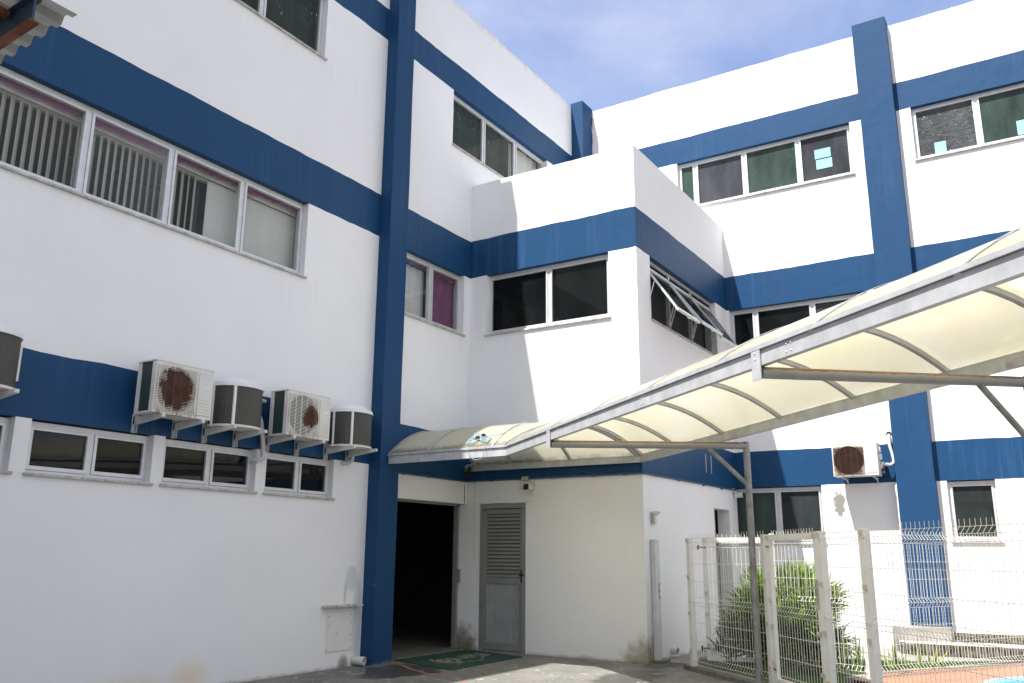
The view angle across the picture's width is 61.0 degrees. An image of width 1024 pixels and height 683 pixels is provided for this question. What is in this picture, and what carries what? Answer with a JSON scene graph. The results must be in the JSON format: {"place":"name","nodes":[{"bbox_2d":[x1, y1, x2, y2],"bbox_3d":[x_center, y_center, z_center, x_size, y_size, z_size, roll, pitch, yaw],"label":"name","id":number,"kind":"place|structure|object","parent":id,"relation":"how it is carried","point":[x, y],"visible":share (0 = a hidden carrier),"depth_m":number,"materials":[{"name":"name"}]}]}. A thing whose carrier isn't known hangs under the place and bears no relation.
{"place":"outdoors","nodes":[
{"label":"outdoors","id":0,"kind":"place"},
{"bbox_2d":[0,0,76,63],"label":"corrugated roof","id":1,"kind":"structure","parent":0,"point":[23,22],"depth_m":4.24,"materials":[{"name":"paint"}]},
{"bbox_2d":[241,628,733,682],"bbox_3d":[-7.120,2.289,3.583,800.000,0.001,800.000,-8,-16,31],"label":"ground","id":2,"kind":"structure","parent":0,"point":[534,669],"depth_m":10.85,"materials":[{"name":"grey concrete"}]},
{"bbox_2d":[395,663,466,682],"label":"painted line","id":3,"kind":"object","parent":2,"relation":"on","point":[429,673],"visible":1,"depth_m":10.66,"materials":[{"name":"grey paint"}]},
{"bbox_2d":[394,650,521,669],"bbox_3d":[-0.746,4.439,12.156,1.280,0.013,2.090,-8,-16,31],"label":"door mat","id":4,"kind":"object","parent":2,"relation":"on","point":[455,660],"depth_m":12.05,"materials":[{"name":"green rubber"}]},
{"bbox_2d":[0,0,1023,682],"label":"building","id":5,"kind":"structure","parent":2,"relation":"on","point":[402,218],"depth_m":13.02,"materials":[{"name":"white paint"}]},
{"bbox_2d":[0,417,12,473],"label":"window","id":6,"kind":"structure","parent":5,"relation":"in","point":[4,422],"depth_m":8.02,"materials":[{"name":"metal"}]},
{"bbox_2d":[0,322,23,398],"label":"air conditioner","id":7,"kind":"object","parent":5,"relation":"attached to","point":[11,340],"visible":1,"depth_m":7.65,"materials":[{"name":"white metal"}]},
{"bbox_2d":[22,421,153,485],"bbox_3d":[-4.240,1.138,8.718,0.235,0.519,1.375,-8,-16,31],"label":"window","id":8,"kind":"structure","parent":5,"relation":"in","point":[54,450],"depth_m":8.68,"materials":[{"name":"glass"}]},
{"bbox_2d":[0,65,306,278],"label":"window","id":9,"kind":"structure","parent":5,"relation":"in","point":[235,222],"depth_m":9.95,"materials":[{"name":"metal"}]},
{"bbox_2d":[131,359,214,437],"bbox_3d":[-3.560,0.649,9.312,0.490,0.716,0.980,-8,-16,31],"label":"air conditioner","id":10,"kind":"object","parent":5,"relation":"attached to","point":[173,391],"visible":1,"depth_m":9.05,"materials":[{"name":"white metal"}]},
{"bbox_2d":[159,439,257,493],"bbox_3d":[-3.471,1.436,9.903,0.235,0.519,1.332,-8,-16,31],"label":"window","id":11,"kind":"structure","parent":5,"relation":"in","point":[190,465],"depth_m":9.88,"materials":[{"name":"metal"}]},
{"bbox_2d":[201,378,266,461],"bbox_3d":[-3.064,0.912,10.042,0.552,0.879,0.939,-8,-16,31],"label":"air conditioner","id":12,"kind":"object","parent":5,"relation":"attached to","point":[236,406],"visible":0.98,"depth_m":9.77,"materials":[{"name":"white metal"}]},
{"bbox_2d":[235,0,327,60],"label":"window","id":13,"kind":"structure","parent":5,"relation":"in","point":[291,17],"depth_m":12.25,"materials":[{"name":"metal"}]},
{"bbox_2d":[265,389,331,455],"bbox_3d":[-2.559,1.052,10.852,0.490,0.716,1.121,-8,-16,31],"label":"air conditioner","id":14,"kind":"object","parent":5,"relation":"attached to","point":[297,416],"visible":0.99,"depth_m":10.52,"materials":[{"name":"white metal"}]},
{"bbox_2d":[263,452,334,499],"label":"window","id":15,"kind":"structure","parent":5,"relation":"in","point":[285,475],"depth_m":11.02,"materials":[{"name":"metal"}]},
{"bbox_2d":[325,613,351,652],"bbox_3d":[-2.231,3.753,11.208,0.016,0.455,0.470,-8,-16,31],"label":"utility hatch","id":16,"kind":"object","parent":5,"relation":"attached to","point":[338,631],"visible":1,"depth_m":11.20,"materials":[{"name":"white plastic"}]},
{"bbox_2d":[322,604,363,607],"bbox_3d":[-2.189,3.427,11.263,0.110,0.025,0.670,-8,-16,31],"label":"stone ledge","id":17,"kind":"object","parent":5,"relation":"attached to","point":[338,606],"visible":1,"depth_m":11.18,"materials":[{"name":"grey stone"}]},
{"bbox_2d":[323,405,377,465],"bbox_3d":[-2.113,1.244,11.517,0.552,0.754,0.651,-8,-16,31],"label":"air conditioner","id":18,"kind":"object","parent":5,"relation":"attached to","point":[350,427],"visible":0.99,"depth_m":11.33,"materials":[{"name":"white metal"}]},
{"bbox_2d":[351,656,365,665],"bbox_3d":[-2.002,4.165,11.341,0.175,0.117,0.109,-4,-15,18],"label":"drain pipe","id":19,"kind":"object","parent":5,"relation":"attached to","point":[358,660],"visible":1,"depth_m":11.31,"materials":[{"name":"white plastic"}]},
{"bbox_2d":[404,253,465,336],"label":"window","id":20,"kind":"structure","parent":5,"relation":"in","point":[439,291],"depth_m":14.06,"materials":[{"name":"glass"}]},
{"bbox_2d":[462,466,475,482],"bbox_3d":[-0.681,2.108,13.854,0.278,0.300,0.375,-8,-16,31],"label":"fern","id":21,"kind":"object","parent":5,"relation":"attached to","point":[467,470],"visible":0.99,"depth_m":13.85,"materials":[{"name":"green plant"}]},
{"bbox_2d":[452,95,542,178],"bbox_3d":[-0.266,-3.519,16.419,0.350,1.053,3.300,-8,-16,31],"label":"window","id":22,"kind":"structure","parent":5,"relation":"in","point":[480,143],"depth_m":16.25,"materials":[{"name":"metal"}]},
{"bbox_2d":[478,503,525,654],"bbox_3d":[-0.135,3.607,13.325,0.827,2.200,0.145,-8,-16,31],"label":"service door","id":23,"kind":"structure","parent":5,"relation":"in","point":[501,597],"depth_m":13.33,"materials":[{"name":"grey metal"}]},
{"bbox_2d":[520,476,528,488],"bbox_3d":[0.203,2.173,13.401,0.150,0.185,0.050,-8,-16,31],"label":"junction box","id":24,"kind":"object","parent":5,"relation":"attached to","point":[522,482],"visible":0.87,"depth_m":13.39,"materials":[{"name":"white plastic"}]},
{"bbox_2d":[524,480,534,489],"bbox_3d":[0.264,2.187,13.265,0.100,0.165,0.204,-8,-16,31],"label":"security camera","id":25,"kind":"object","parent":5,"relation":"attached to","point":[529,486],"visible":1,"depth_m":13.21,"materials":[{"name":"white plastic"}]},
{"bbox_2d":[484,254,610,336],"bbox_3d":[0.576,-0.719,14.017,2.320,1.067,0.235,-8,-16,31],"label":"window","id":26,"kind":"structure","parent":5,"relation":"in","point":[575,290],"depth_m":14.01,"materials":[{"name":"glass"}]},
{"bbox_2d":[592,117,598,154],"bbox_3d":[1.798,-3.699,18.936,0.242,3.100,0.021,-9,-17,34],"label":"loose cable","id":27,"kind":"object","parent":5,"relation":"attached to","point":[592,137],"visible":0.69,"depth_m":19.10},
{"bbox_2d":[650,511,660,524],"bbox_3d":[2.064,2.534,12.475,0.120,0.185,0.100,-8,-16,31],"label":"outdoor sensor","id":28,"kind":"object","parent":5,"relation":"attached to","point":[653,515],"visible":1,"depth_m":12.46,"materials":[{"name":"white plastic"}]},
{"bbox_2d":[671,647,679,654],"bbox_3d":[2.346,4.457,12.521,0.102,0.101,0.099,-10,-17,37],"label":"drain pipe","id":29,"kind":"object","parent":5,"relation":"attached to","point":[675,650],"visible":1,"depth_m":12.50,"materials":[{"name":"white plastic"}]},
{"bbox_2d":[650,261,737,355],"bbox_3d":[3.079,-0.536,14.713,0.670,1.057,3.070,-8,-16,31],"label":"window","id":30,"kind":"structure","parent":5,"relation":"in","point":[685,301],"depth_m":14.56,"materials":[{"name":"metal"}]},
{"bbox_2d":[732,488,744,497],"bbox_3d":[4.078,2.726,15.639,0.204,0.165,0.100,-8,-16,31],"label":"security camera","id":31,"kind":"object","parent":5,"relation":"attached to","point":[739,494],"visible":1,"depth_m":15.59,"materials":[{"name":"white plastic"}]},
{"bbox_2d":[678,125,855,206],"bbox_3d":[4.905,-3.332,17.026,3.440,1.049,0.335,-8,-16,31],"label":"window","id":32,"kind":"structure","parent":5,"relation":"in","point":[825,155],"depth_m":16.92,"materials":[{"name":"metal"}]},
{"bbox_2d":[736,486,826,544],"bbox_3d":[4.704,3.111,15.477,1.730,0.994,0.235,-8,-16,31],"label":"window","id":33,"kind":"structure","parent":5,"relation":"in","point":[793,508],"depth_m":15.43,"materials":[{"name":"metal"}]},
{"bbox_2d":[730,292,866,347],"bbox_3d":[5.259,-0.215,15.952,2.550,1.057,0.235,-8,-16,31],"label":"window","id":34,"kind":"structure","parent":5,"relation":"in","point":[747,324],"depth_m":16.28,"materials":[{"name":"metal"}]},
{"bbox_2d":[831,432,893,485],"bbox_3d":[5.911,1.949,14.593,0.920,0.884,0.552,-8,-16,31],"label":"air conditioner","id":35,"kind":"object","parent":5,"relation":"attached to","point":[849,460],"visible":1,"depth_m":14.43,"materials":[{"name":"metal"}]},
{"bbox_2d":[911,83,1023,161],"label":"window","id":36,"kind":"structure","parent":5,"relation":"in","point":[947,127],"depth_m":15.12,"materials":[{"name":"metal"}]},
{"bbox_2d":[947,480,1004,542],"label":"window","id":37,"kind":"structure","parent":5,"relation":"in","point":[968,500],"depth_m":13.86,"materials":[{"name":"metal"}]},
{"bbox_2d":[649,673,666,674],"bbox_3d":[1.801,4.111,10.739,0.220,0.001,0.220,-8,-16,31],"label":"painted spot","id":38,"kind":"object","parent":2,"relation":"on","point":[657,674],"visible":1,"depth_m":10.71,"materials":[{"name":"red paint"}]},
{"bbox_2d":[650,540,670,662],"bbox_3d":[2.073,3.630,12.212,0.140,1.650,0.330,-8,-16,31],"label":"gate jamb post","id":39,"kind":"object","parent":2,"relation":"on","point":[656,606],"visible":1,"depth_m":12.14,"materials":[{"name":"grey metal"}]},
{"bbox_2d":[387,226,1023,682],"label":"covered walkway","id":40,"kind":"structure","parent":2,"relation":"on","point":[957,320],"depth_m":7.50,"materials":[{"name":"metal"}]},
{"bbox_2d":[466,419,553,459],"bbox_3d":[0.126,1.325,11.725,1.547,0.636,0.502,5,-15,-19],"label":"tangled cable","id":41,"kind":"object","parent":40,"relation":"on","point":[482,436],"visible":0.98,"depth_m":11.55,"materials":[{"name":"white plastic"}]},
{"bbox_2d":[454,0,974,111],"label":"sky","id":42,"kind":"structure","parent":0,"point":[601,54],"materials":[{"name":"blue"}]},
{"bbox_2d":[698,661,868,682],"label":"soil bed","id":43,"kind":"object","parent":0,"point":[708,665],"visible":0.11,"depth_m":11.36,"materials":[{"name":"brown soil"}]},
{"bbox_2d":[683,665,755,682],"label":"kerb","id":44,"kind":"structure","parent":43,"relation":"on","point":[722,675],"depth_m":10.48,"materials":[{"name":"grey concrete"}]},
{"bbox_2d":[685,516,1023,682],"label":"welded wire fence","id":45,"kind":"object","parent":44,"relation":"on","point":[870,616],"visible":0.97,"depth_m":8.01,"materials":[{"name":"white metal"}]},
{"bbox_2d":[765,528,825,682],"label":"wire gate","id":46,"kind":"structure","parent":45,"relation":"attached to","point":[801,536],"depth_m":9.21,"materials":[{"name":"white metal"}]},
{"bbox_2d":[706,631,749,673],"bbox_3d":[2.698,3.880,10.858,0.495,0.530,0.482,5,-14,-16],"label":"broadleaf seedling","id":47,"kind":"object","parent":43,"relation":"on","point":[722,647],"visible":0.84,"depth_m":10.82,"materials":[{"name":"green plant"}]},
{"bbox_2d":[711,555,862,668],"bbox_3d":[3.628,3.687,11.580,2.060,1.655,2.027,-8,-16,31],"label":"leafy shrub","id":48,"kind":"object","parent":43,"relation":"on","point":[762,629],"visible":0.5,"depth_m":11.13,"materials":[{"name":"green plant"}]},
{"bbox_2d":[812,629,861,669],"bbox_3d":[4.075,3.801,10.783,0.736,0.665,0.694,-3,-14,15],"label":"strap plant","id":49,"kind":"object","parent":43,"relation":"on","point":[843,654],"visible":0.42,"depth_m":10.74,"materials":[{"name":"green plant"}]},
{"bbox_2d":[836,630,865,669],"bbox_3d":[4.237,3.893,10.920,0.711,0.553,0.551,-6,-15,23],"label":"strap plant","id":50,"kind":"object","parent":43,"relation":"on","point":[858,653],"visible":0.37,"depth_m":10.85,"materials":[{"name":"green plant"}]},
{"bbox_2d":[716,659,1010,682],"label":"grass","id":51,"kind":"structure","parent":43,"relation":"on","point":[816,673],"depth_m":10.82,"materials":[{"name":"green plant"}]},
{"bbox_2d":[881,638,908,669],"bbox_3d":[4.772,3.957,10.938,0.377,0.444,0.656,11,-18,-37],"label":"strap plant","id":52,"kind":"object","parent":43,"relation":"on","point":[894,656],"visible":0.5,"depth_m":10.88,"materials":[{"name":"green plant"}]},
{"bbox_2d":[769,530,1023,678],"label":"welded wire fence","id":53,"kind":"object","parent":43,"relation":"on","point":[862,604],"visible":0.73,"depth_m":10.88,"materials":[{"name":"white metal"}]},
{"bbox_2d":[697,535,764,661],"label":"wire gate","id":54,"kind":"structure","parent":53,"relation":"attached to","point":[706,580],"depth_m":11.52,"materials":[{"name":"white metal"}]},
{"bbox_2d":[917,647,921,667],"bbox_3d":[5.122,4.052,11.058,0.172,0.324,0.412,6,-15,-21],"label":"strap plant","id":55,"kind":"object","parent":43,"relation":"on","point":[919,664],"visible":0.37,"depth_m":10.94,"materials":[{"name":"green plant"}]},
{"bbox_2d":[911,643,948,666],"bbox_3d":[5.346,4.080,11.272,0.548,0.374,0.939,-8,-16,31],"label":"strap plant","id":56,"kind":"object","parent":43,"relation":"on","point":[935,658],"visible":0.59,"depth_m":11.17,"materials":[{"name":"green plant"}]},
{"bbox_2d":[844,663,1023,681],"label":"kerb","id":57,"kind":"structure","parent":43,"relation":"on","point":[851,679],"depth_m":10.95,"materials":[{"name":"concrete"}]},
{"bbox_2d":[669,644,996,663],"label":"path","id":58,"kind":"structure","parent":0,"point":[685,659],"depth_m":12.74,"materials":[{"name":"concrete"}]},
{"bbox_2d":[700,657,1023,663],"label":"kerb","id":59,"kind":"structure","parent":58,"relation":"on","point":[704,660],"depth_m":11.84,"materials":[{"name":"grey concrete"}]},
{"bbox_2d":[898,640,1023,659],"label":"step","id":60,"kind":"object","parent":58,"relation":"on","point":[965,651],"visible":0.54,"depth_m":12.83,"materials":[{"name":"concrete"}]},
{"bbox_2d":[849,665,1023,682],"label":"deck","id":61,"kind":"structure","parent":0,"point":[1001,672],"depth_m":10.43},
{"bbox_2d":[983,677,1023,682],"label":"paddling pool","id":62,"kind":"structure","parent":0,"point":[997,680],"depth_m":9.64,"materials":[{"name":"blue plastic"}]}
]}

